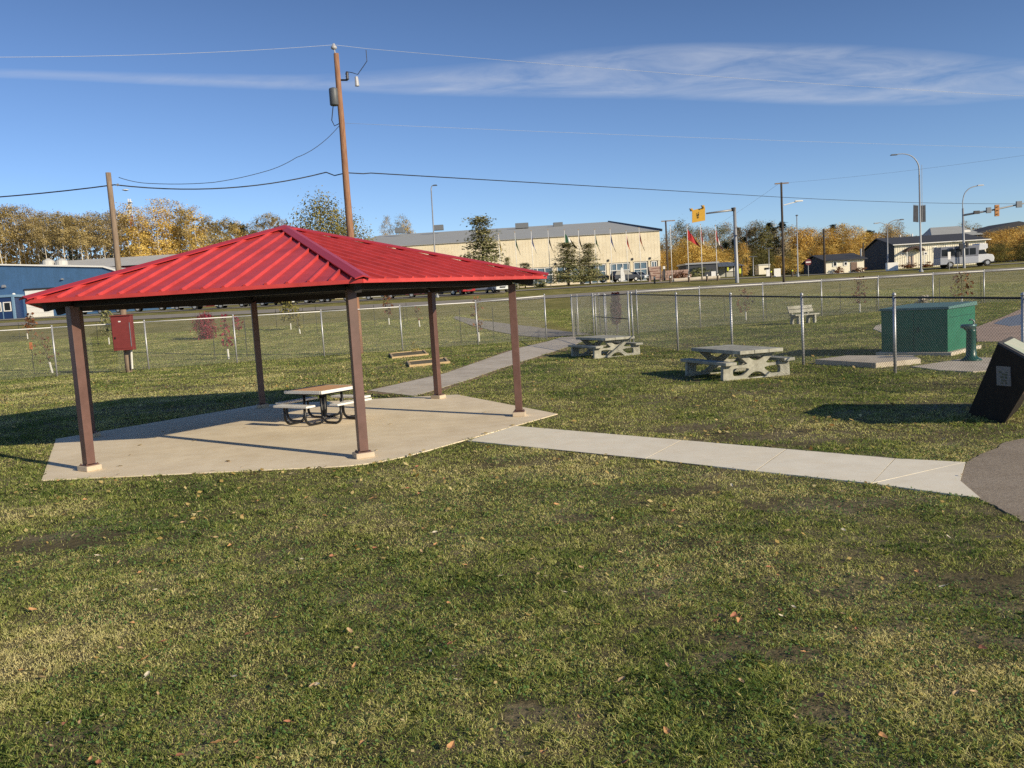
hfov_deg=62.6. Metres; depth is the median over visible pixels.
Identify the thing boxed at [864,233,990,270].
white hall
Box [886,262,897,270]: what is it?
notice board
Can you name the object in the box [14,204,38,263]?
aspen tree
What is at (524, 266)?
poplar tree
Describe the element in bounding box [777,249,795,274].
birch tree
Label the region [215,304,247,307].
parked car
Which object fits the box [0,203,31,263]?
aspen tree
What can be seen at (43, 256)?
spruce tree
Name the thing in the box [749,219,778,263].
birch tree
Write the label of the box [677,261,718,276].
site trailer
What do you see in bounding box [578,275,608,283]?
parked car
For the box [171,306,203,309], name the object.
parked car
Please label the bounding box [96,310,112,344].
sapling
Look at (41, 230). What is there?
aspen tree
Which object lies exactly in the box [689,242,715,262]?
birch tree
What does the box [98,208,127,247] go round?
aspen tree
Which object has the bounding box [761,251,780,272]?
birch tree
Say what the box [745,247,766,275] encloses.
birch tree
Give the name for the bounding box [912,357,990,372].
fountain pad
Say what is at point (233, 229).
spruce tree
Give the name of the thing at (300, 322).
sapling
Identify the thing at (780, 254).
birch tree
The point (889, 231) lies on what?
birch tree
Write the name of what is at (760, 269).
site trailer
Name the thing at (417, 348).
potted plant
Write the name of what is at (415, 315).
sapling
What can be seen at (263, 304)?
parked car
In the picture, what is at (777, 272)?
notice board
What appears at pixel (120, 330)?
door
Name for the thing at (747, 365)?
concrete picnic table
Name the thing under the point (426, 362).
timber planter
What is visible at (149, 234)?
aspen tree
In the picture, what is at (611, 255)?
flagpole
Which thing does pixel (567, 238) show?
flagpole
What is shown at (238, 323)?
sapling
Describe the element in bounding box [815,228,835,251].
birch tree
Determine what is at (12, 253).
aspen tree
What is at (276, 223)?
aspen tree
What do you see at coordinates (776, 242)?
spruce tree
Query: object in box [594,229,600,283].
flagpole
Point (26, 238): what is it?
aspen tree
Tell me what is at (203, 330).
shrub
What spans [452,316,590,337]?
worn path
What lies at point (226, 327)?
sapling
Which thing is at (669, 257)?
birch tree
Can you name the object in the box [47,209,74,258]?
aspen tree
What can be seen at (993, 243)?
birch tree
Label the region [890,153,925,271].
street lamp
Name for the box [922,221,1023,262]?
warehouse
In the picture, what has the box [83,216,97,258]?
aspen tree
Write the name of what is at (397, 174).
power cable
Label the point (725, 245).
spruce tree
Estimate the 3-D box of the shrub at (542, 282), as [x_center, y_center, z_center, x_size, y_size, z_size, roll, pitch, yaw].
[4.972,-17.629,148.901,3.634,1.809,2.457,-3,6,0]
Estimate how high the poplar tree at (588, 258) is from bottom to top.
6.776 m
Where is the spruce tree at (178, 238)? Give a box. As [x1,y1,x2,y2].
[171,227,184,252]
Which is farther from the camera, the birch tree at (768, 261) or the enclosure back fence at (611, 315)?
the birch tree at (768, 261)
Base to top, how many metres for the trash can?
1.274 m
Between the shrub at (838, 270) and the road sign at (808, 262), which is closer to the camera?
the road sign at (808, 262)
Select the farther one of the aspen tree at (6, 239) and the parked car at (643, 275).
the aspen tree at (6, 239)
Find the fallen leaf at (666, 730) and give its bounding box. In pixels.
[663,726,670,734]
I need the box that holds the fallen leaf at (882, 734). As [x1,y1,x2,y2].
[877,731,887,737]
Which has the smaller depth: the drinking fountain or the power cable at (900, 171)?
the drinking fountain
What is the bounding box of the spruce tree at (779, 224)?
[777,221,789,273]
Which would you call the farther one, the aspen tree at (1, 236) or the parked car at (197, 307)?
the aspen tree at (1, 236)
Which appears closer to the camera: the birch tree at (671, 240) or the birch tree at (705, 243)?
the birch tree at (705, 243)
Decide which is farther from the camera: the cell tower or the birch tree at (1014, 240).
the cell tower
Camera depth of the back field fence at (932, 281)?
52.08 m
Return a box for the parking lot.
[0,292,505,319]
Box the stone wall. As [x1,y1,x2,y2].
[662,269,691,279]
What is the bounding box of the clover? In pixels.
[0,442,1023,767]
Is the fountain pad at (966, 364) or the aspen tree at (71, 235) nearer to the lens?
the fountain pad at (966, 364)
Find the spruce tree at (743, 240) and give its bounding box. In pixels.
[740,236,754,275]
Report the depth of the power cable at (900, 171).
87.24 m
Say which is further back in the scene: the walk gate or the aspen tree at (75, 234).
the aspen tree at (75, 234)
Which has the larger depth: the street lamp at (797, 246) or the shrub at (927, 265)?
the shrub at (927, 265)
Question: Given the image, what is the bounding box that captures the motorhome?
[933,243,994,267]
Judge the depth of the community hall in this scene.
157.40 m
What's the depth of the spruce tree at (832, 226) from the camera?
281.28 m
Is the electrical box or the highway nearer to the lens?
the electrical box
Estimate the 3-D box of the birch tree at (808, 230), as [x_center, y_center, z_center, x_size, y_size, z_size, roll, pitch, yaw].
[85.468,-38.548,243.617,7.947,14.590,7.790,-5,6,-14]
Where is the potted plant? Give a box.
[409,342,418,351]
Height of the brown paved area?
0.070 m
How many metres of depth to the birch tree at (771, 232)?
262.57 m
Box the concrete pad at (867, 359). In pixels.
[815,355,920,367]
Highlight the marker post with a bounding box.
[663,266,665,280]
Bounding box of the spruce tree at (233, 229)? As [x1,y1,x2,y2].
[225,221,240,237]
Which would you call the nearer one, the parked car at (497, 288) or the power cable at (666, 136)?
the power cable at (666, 136)
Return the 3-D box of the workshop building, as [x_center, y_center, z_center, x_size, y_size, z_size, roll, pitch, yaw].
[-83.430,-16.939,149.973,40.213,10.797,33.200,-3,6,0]
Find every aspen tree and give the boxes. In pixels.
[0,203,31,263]
[0,204,13,263]
[0,204,29,263]
[0,206,23,263]
[0,214,18,263]
[0,219,9,263]
[12,212,33,263]
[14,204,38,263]
[16,210,46,264]
[20,215,50,263]
[25,211,50,260]
[30,210,58,258]
[37,214,53,259]
[39,211,66,260]
[41,213,71,258]
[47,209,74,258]
[54,215,77,260]
[56,215,87,259]
[60,212,87,258]
[64,217,96,259]
[72,213,98,258]
[81,210,107,258]
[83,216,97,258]
[85,215,108,258]
[87,217,112,257]
[94,210,118,257]
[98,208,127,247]
[98,212,124,257]
[110,202,147,256]
[111,211,129,252]
[121,206,153,256]
[126,208,152,255]
[137,217,163,252]
[138,198,175,255]
[151,197,182,254]
[165,199,194,253]
[170,207,197,248]
[180,204,208,250]
[194,214,216,246]
[201,223,223,246]
[207,219,233,243]
[220,217,239,240]
[231,220,245,238]
[242,223,254,235]
[247,216,267,234]
[256,211,277,231]
[266,214,284,228]
[380,215,394,234]
[389,214,412,233]
[400,219,415,233]
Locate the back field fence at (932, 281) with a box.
[635,268,1023,331]
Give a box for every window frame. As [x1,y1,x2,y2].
[530,267,552,283]
[557,265,579,283]
[583,264,606,283]
[610,262,629,281]
[633,261,647,280]
[651,261,656,266]
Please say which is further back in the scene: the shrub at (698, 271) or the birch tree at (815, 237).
the birch tree at (815, 237)
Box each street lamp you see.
[431,185,438,297]
[795,215,798,276]
[874,219,903,262]
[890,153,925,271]
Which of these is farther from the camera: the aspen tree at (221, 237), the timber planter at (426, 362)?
the aspen tree at (221, 237)
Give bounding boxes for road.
[0,267,1023,325]
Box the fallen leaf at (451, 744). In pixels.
[447,741,454,749]
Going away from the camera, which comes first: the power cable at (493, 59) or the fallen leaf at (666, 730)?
the fallen leaf at (666, 730)
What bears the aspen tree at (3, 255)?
on the ground at (982, 575)
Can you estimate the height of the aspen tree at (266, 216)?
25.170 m
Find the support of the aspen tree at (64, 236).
on the ground at (982, 575)
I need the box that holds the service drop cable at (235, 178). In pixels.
[119,126,338,183]
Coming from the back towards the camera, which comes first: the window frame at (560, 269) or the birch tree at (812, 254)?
the birch tree at (812, 254)
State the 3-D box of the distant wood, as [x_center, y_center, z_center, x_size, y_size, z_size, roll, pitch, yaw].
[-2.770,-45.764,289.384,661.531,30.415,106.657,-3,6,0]
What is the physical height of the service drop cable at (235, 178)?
2.861 m
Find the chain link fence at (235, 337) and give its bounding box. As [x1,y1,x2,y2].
[0,294,546,377]
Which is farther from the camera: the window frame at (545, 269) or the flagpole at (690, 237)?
the window frame at (545, 269)
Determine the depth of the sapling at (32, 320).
83.46 m
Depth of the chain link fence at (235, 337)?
40.69 m
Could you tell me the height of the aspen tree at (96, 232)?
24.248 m
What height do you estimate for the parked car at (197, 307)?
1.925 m
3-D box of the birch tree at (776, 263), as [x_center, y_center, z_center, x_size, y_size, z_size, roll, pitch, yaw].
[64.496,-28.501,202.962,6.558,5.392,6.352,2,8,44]
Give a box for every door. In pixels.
[25,290,53,317]
[111,320,131,348]
[851,262,856,271]
[909,256,913,267]
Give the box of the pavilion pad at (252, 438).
[42,395,556,480]
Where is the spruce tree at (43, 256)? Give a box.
[34,224,53,262]
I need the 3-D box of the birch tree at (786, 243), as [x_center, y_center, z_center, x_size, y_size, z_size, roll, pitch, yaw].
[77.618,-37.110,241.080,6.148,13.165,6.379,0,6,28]
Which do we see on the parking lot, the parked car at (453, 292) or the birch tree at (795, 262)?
the parked car at (453, 292)
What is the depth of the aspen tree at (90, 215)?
208.71 m
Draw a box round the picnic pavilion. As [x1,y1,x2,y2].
[19,225,548,471]
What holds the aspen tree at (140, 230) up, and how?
on the ground at (982, 575)
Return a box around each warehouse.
[40,254,214,306]
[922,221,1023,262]
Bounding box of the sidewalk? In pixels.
[468,426,979,498]
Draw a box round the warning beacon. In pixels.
[689,205,738,282]
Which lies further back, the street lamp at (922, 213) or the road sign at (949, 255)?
the road sign at (949, 255)
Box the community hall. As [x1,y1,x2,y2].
[338,221,661,298]
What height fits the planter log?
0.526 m
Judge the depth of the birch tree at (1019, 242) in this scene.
171.41 m
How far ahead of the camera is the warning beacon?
104.97 m
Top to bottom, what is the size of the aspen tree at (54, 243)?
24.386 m
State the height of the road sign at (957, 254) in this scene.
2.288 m
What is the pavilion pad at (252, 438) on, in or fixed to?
on the ground at (982, 575)
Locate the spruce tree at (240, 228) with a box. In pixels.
[237,224,247,235]
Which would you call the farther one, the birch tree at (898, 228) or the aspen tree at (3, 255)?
the birch tree at (898, 228)
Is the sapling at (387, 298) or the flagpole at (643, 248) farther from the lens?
the flagpole at (643, 248)
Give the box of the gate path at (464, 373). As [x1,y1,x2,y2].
[369,336,581,395]
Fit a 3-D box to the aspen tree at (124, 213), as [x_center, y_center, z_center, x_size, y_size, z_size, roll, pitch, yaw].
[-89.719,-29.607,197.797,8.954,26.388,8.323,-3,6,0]
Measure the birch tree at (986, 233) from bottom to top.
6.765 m
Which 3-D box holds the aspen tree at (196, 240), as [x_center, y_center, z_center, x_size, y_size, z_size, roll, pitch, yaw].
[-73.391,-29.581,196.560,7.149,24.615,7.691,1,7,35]
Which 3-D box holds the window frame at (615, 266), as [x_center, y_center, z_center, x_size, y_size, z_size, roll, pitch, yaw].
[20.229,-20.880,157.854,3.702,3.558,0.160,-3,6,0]
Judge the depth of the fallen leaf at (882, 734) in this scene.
4.01 m
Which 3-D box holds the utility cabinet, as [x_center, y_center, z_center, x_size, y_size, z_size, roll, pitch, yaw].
[12.017,-1.600,24.297,2.540,1.403,2.030,-9,8,-44]
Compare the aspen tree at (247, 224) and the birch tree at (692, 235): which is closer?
the aspen tree at (247, 224)
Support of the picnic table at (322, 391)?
on the pavilion pad at (252, 438)
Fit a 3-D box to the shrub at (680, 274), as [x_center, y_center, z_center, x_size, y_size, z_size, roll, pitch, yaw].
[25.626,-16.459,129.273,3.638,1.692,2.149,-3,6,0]
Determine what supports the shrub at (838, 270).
on the ground at (982, 575)
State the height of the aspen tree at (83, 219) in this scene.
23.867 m
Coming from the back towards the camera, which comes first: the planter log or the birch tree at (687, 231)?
the birch tree at (687, 231)
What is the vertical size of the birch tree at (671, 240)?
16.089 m
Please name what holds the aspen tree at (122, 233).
on the ground at (982, 575)
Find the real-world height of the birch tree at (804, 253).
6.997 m
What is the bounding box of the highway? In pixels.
[298,263,1017,303]
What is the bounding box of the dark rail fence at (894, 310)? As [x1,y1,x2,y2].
[630,292,1023,377]
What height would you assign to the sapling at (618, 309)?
2.392 m
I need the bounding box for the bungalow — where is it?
[801,249,867,273]
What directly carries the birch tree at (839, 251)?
on the ground at (982, 575)
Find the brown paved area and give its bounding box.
[976,309,1020,341]
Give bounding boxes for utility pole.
[105,172,132,372]
[329,43,366,353]
[661,220,674,270]
[746,231,748,275]
[775,182,802,282]
[823,229,825,273]
[862,243,864,270]
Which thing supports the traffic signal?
on the ground at (982, 575)
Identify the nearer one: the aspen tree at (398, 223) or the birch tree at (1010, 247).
the birch tree at (1010, 247)
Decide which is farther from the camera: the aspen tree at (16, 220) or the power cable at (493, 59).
the aspen tree at (16, 220)
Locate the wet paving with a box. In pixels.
[994,314,1020,325]
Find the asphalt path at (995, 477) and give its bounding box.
[960,438,1023,521]
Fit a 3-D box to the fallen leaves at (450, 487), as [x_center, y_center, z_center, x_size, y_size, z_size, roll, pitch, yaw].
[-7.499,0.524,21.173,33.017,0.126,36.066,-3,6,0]
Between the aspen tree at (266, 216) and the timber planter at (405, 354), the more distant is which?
the aspen tree at (266, 216)
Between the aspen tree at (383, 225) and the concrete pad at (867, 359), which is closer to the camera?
the concrete pad at (867, 359)
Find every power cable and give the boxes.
[0,172,980,203]
[53,45,1018,95]
[350,123,1009,147]
[788,155,1022,182]
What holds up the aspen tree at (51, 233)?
on the ground at (982, 575)
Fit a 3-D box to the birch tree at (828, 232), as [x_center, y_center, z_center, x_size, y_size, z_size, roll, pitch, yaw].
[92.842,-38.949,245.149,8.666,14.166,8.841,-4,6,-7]
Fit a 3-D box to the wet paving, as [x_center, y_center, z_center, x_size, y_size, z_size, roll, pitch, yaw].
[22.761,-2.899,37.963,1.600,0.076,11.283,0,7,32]
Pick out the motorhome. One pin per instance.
(977, 254)
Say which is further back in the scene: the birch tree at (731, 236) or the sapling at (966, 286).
the birch tree at (731, 236)
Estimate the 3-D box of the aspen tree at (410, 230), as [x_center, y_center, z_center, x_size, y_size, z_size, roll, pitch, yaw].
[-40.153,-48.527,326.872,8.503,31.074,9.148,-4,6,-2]
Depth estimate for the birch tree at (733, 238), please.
251.53 m
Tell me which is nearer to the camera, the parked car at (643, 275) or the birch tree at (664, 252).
the parked car at (643, 275)
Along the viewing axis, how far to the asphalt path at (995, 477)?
9.04 m
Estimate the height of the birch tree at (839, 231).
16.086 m
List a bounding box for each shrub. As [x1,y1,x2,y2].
[190,311,218,339]
[533,280,549,286]
[670,271,690,277]
[689,267,711,277]
[834,266,843,272]
[855,267,866,271]
[899,262,916,267]
[919,261,932,266]
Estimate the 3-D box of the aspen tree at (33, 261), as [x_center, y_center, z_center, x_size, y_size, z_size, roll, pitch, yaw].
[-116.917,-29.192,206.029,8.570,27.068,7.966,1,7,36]
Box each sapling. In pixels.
[18,318,35,338]
[24,312,37,336]
[29,332,58,373]
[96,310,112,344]
[213,314,247,358]
[232,315,245,332]
[275,301,303,329]
[293,307,317,333]
[373,295,407,324]
[403,306,420,327]
[459,296,494,342]
[610,292,621,329]
[724,289,766,319]
[840,276,876,312]
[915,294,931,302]
[939,270,973,301]
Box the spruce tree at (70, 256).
[62,215,81,259]
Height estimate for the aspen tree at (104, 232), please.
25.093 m
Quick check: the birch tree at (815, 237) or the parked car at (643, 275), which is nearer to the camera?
the parked car at (643, 275)
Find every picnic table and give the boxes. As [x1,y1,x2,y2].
[273,385,371,425]
[568,335,642,358]
[680,345,794,380]
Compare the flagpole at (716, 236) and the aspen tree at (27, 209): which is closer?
the flagpole at (716, 236)
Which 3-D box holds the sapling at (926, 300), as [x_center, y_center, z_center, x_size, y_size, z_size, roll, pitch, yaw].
[25.767,-5.133,52.829,1.017,0.998,0.883,-1,6,24]
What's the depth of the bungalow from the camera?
129.48 m
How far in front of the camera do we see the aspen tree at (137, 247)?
192.68 m
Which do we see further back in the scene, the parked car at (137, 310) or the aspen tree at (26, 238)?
the aspen tree at (26, 238)
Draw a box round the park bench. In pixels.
[787,305,818,324]
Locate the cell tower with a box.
[122,189,134,241]
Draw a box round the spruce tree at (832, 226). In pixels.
[826,224,836,249]
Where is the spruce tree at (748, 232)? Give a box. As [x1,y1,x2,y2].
[746,230,754,269]
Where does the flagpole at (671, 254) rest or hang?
on the ground at (982, 575)
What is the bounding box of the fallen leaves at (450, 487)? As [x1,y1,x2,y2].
[0,339,1015,767]
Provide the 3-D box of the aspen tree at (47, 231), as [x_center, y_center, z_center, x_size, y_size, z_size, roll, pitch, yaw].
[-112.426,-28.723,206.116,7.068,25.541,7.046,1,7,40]
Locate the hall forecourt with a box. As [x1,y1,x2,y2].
[476,275,765,290]
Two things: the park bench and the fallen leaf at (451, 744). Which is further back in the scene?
the park bench
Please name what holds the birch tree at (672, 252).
on the ground at (982, 575)
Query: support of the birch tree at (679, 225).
on the ground at (982, 575)
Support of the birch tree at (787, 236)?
on the ground at (982, 575)
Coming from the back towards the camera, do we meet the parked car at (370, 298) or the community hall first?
the community hall
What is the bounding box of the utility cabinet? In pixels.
[876,301,980,355]
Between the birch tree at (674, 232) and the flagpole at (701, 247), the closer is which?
the flagpole at (701, 247)
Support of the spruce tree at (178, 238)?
on the ground at (982, 575)
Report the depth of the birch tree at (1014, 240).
181.40 m
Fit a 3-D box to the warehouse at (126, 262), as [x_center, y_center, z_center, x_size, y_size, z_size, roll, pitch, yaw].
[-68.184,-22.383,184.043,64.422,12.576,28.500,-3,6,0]
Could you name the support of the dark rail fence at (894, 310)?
on the ground at (982, 575)
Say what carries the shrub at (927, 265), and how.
on the ground at (982, 575)
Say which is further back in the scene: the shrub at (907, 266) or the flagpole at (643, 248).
the shrub at (907, 266)
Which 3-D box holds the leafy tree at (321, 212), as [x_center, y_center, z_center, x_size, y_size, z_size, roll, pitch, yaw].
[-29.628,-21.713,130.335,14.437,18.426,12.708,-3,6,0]
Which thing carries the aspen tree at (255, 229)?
on the ground at (982, 575)
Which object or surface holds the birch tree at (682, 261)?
on the ground at (982, 575)
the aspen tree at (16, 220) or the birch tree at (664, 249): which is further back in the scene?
the birch tree at (664, 249)
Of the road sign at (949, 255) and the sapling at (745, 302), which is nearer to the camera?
the sapling at (745, 302)
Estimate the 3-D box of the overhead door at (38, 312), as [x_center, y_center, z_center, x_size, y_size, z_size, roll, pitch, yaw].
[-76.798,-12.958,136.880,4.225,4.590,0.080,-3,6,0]
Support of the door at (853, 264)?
in the bungalow
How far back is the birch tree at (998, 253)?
147.00 m
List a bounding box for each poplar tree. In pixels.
[457,213,510,290]
[503,257,512,283]
[515,262,538,287]
[544,242,599,285]
[576,242,610,283]
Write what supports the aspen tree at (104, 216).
on the ground at (982, 575)
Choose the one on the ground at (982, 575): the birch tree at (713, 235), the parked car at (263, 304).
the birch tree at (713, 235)
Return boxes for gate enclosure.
[570,293,600,336]
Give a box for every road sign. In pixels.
[805,259,810,275]
[948,252,950,269]
[955,252,960,268]
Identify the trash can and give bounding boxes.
[968,336,1023,422]
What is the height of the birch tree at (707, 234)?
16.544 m
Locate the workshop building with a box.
[0,264,191,318]
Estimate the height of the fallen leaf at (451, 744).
0.015 m
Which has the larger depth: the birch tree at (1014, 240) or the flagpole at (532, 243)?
the birch tree at (1014, 240)
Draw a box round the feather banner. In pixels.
[620,267,624,280]
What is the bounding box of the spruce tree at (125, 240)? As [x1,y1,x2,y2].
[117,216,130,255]
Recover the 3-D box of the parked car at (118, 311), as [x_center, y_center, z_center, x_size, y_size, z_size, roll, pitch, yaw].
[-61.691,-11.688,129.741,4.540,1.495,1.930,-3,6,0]
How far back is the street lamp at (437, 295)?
110.35 m
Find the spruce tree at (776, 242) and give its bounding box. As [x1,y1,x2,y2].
[772,236,785,274]
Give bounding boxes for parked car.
[95,309,128,313]
[135,308,166,311]
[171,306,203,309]
[191,306,218,309]
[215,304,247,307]
[257,302,283,305]
[304,299,331,302]
[362,296,386,299]
[405,293,435,296]
[425,290,456,294]
[451,289,474,294]
[466,287,496,293]
[485,285,507,292]
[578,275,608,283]
[610,270,640,281]
[625,271,648,280]
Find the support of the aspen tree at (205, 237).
on the ground at (982, 575)
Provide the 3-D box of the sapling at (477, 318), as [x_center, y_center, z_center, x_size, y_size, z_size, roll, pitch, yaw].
[-1.992,-3.593,47.144,1.886,2.677,0.705,-3,6,0]
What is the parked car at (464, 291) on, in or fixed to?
on the parking lot
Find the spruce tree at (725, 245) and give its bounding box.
[722,242,731,251]
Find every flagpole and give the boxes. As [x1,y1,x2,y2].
[515,236,520,285]
[531,235,536,287]
[548,238,553,284]
[564,231,577,274]
[578,231,583,278]
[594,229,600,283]
[610,235,615,282]
[626,238,631,281]
[638,227,644,280]
[670,225,672,280]
[687,231,699,274]
[700,224,706,276]
[715,225,722,267]
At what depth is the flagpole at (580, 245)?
132.53 m
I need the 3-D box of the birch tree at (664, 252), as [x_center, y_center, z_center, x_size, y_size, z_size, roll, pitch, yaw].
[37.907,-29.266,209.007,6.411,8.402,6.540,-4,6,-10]
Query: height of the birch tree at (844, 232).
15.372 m
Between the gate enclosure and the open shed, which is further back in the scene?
the open shed
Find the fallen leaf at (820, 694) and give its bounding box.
[816,692,827,696]
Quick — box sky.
[0,0,1023,261]
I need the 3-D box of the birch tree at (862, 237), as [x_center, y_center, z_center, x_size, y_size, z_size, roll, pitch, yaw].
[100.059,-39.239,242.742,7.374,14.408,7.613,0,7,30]
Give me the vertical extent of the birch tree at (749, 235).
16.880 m
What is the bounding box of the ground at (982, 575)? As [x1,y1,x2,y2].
[0,261,1023,767]
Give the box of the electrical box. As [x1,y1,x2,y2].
[109,314,135,350]
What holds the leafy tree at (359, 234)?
on the ground at (982, 575)
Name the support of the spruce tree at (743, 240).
on the ground at (982, 575)
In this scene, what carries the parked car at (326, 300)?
on the parking lot
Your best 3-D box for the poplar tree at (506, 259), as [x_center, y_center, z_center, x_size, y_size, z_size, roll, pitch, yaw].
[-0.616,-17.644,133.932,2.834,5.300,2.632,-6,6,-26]
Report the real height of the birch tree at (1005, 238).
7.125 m
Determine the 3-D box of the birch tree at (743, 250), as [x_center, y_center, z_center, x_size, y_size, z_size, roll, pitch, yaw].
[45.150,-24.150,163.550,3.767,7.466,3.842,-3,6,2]
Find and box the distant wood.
[1,209,977,274]
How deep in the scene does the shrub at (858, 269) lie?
128.40 m
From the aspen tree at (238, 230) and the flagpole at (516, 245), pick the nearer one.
the flagpole at (516, 245)
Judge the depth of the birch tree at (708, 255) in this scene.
169.90 m
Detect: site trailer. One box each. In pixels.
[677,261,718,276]
[754,264,770,274]
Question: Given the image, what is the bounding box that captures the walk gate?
[594,291,630,341]
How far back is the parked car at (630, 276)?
137.26 m
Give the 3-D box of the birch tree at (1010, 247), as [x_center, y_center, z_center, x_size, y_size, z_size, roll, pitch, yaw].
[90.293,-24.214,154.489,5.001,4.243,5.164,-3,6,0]
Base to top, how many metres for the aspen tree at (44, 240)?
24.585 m
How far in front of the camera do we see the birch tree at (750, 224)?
248.43 m
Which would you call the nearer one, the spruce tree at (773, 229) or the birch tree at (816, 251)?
the birch tree at (816, 251)
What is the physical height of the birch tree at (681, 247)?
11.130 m
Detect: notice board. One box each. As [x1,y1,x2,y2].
[774,268,780,276]
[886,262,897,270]
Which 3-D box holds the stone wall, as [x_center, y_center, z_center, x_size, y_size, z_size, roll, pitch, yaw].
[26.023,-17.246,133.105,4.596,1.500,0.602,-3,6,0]
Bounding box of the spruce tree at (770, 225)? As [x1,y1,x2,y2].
[764,222,773,257]
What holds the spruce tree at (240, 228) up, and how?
on the ground at (982, 575)
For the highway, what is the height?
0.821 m
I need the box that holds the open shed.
[718,262,742,276]
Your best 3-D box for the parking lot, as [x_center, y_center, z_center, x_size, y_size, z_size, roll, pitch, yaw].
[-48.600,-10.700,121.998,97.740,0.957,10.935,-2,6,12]
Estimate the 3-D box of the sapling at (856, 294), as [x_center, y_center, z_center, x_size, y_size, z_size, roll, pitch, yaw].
[21.999,-5.657,53.515,2.200,2.390,0.901,-1,6,20]
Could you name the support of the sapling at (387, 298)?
on the ground at (982, 575)
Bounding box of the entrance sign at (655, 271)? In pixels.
[648,266,661,281]
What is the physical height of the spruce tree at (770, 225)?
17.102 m
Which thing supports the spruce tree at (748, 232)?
on the ground at (982, 575)
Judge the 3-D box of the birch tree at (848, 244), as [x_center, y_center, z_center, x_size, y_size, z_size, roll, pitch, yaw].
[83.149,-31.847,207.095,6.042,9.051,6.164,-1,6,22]
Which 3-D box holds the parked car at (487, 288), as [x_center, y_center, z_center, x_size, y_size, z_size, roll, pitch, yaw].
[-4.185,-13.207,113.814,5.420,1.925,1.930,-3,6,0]
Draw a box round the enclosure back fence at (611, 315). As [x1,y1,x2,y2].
[598,291,636,331]
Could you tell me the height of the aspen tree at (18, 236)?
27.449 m
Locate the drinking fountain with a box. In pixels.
[960,319,981,360]
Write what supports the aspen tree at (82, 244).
on the ground at (982, 575)
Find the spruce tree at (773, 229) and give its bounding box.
[769,227,778,267]
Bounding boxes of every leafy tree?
[285,185,366,236]
[328,206,376,242]
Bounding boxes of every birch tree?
[660,238,678,275]
[660,248,678,270]
[660,249,670,276]
[660,252,666,274]
[662,229,683,269]
[667,222,683,261]
[668,245,679,267]
[668,248,690,272]
[669,220,695,251]
[672,242,698,269]
[674,237,695,267]
[677,223,696,238]
[678,237,708,264]
[681,228,703,253]
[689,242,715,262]
[696,227,715,254]
[696,249,723,262]
[698,241,712,257]
[699,225,714,248]
[707,227,724,260]
[708,222,732,261]
[712,251,730,261]
[717,222,731,254]
[718,253,733,262]
[719,222,733,251]
[726,249,742,273]
[727,233,742,254]
[733,227,751,267]
[738,242,751,274]
[739,250,763,275]
[741,221,759,254]
[744,220,766,266]
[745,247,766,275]
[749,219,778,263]
[752,255,773,274]
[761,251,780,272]
[767,220,777,255]
[767,227,788,263]
[769,255,790,274]
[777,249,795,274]
[779,224,795,274]
[779,232,792,253]
[784,224,806,273]
[785,249,806,273]
[788,228,808,273]
[793,228,815,258]
[794,250,808,273]
[795,227,819,255]
[801,249,820,265]
[804,226,821,251]
[809,246,827,256]
[815,225,841,253]
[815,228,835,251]
[817,245,837,254]
[826,248,841,254]
[830,222,847,248]
[830,223,856,253]
[838,226,861,253]
[838,236,859,254]
[845,238,865,252]
[851,225,868,254]
[856,231,871,244]
[865,233,879,243]
[879,221,898,237]
[881,225,899,237]
[890,220,907,237]
[958,220,972,229]
[981,230,1001,254]
[986,242,1001,260]
[986,243,1010,262]
[987,233,1000,262]
[989,229,1014,260]
[993,241,1017,261]
[995,227,1023,261]
[1004,228,1023,261]
[1007,226,1023,261]
[1009,240,1023,260]
[1014,234,1023,252]
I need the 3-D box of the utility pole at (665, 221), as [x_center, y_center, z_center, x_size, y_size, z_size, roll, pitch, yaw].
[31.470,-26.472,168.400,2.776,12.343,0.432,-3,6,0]
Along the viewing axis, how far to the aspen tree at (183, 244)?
203.39 m
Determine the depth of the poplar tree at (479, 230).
133.67 m
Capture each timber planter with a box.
[389,350,428,358]
[406,357,449,366]
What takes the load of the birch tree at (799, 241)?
on the ground at (982, 575)
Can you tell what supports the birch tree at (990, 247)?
on the ground at (982, 575)
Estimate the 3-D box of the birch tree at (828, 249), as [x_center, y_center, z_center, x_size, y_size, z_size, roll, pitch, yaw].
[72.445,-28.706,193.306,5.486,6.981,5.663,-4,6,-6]
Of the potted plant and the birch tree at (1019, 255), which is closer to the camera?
the potted plant
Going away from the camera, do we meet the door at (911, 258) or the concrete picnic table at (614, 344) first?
the concrete picnic table at (614, 344)
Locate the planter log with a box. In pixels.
[673,276,719,281]
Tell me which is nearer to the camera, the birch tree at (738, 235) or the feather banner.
the feather banner
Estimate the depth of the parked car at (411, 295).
113.22 m
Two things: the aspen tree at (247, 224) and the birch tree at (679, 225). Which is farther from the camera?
the birch tree at (679, 225)
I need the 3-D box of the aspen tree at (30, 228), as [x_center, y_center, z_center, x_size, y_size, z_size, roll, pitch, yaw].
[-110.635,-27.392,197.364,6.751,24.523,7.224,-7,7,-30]
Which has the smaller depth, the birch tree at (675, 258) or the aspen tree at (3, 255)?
the birch tree at (675, 258)

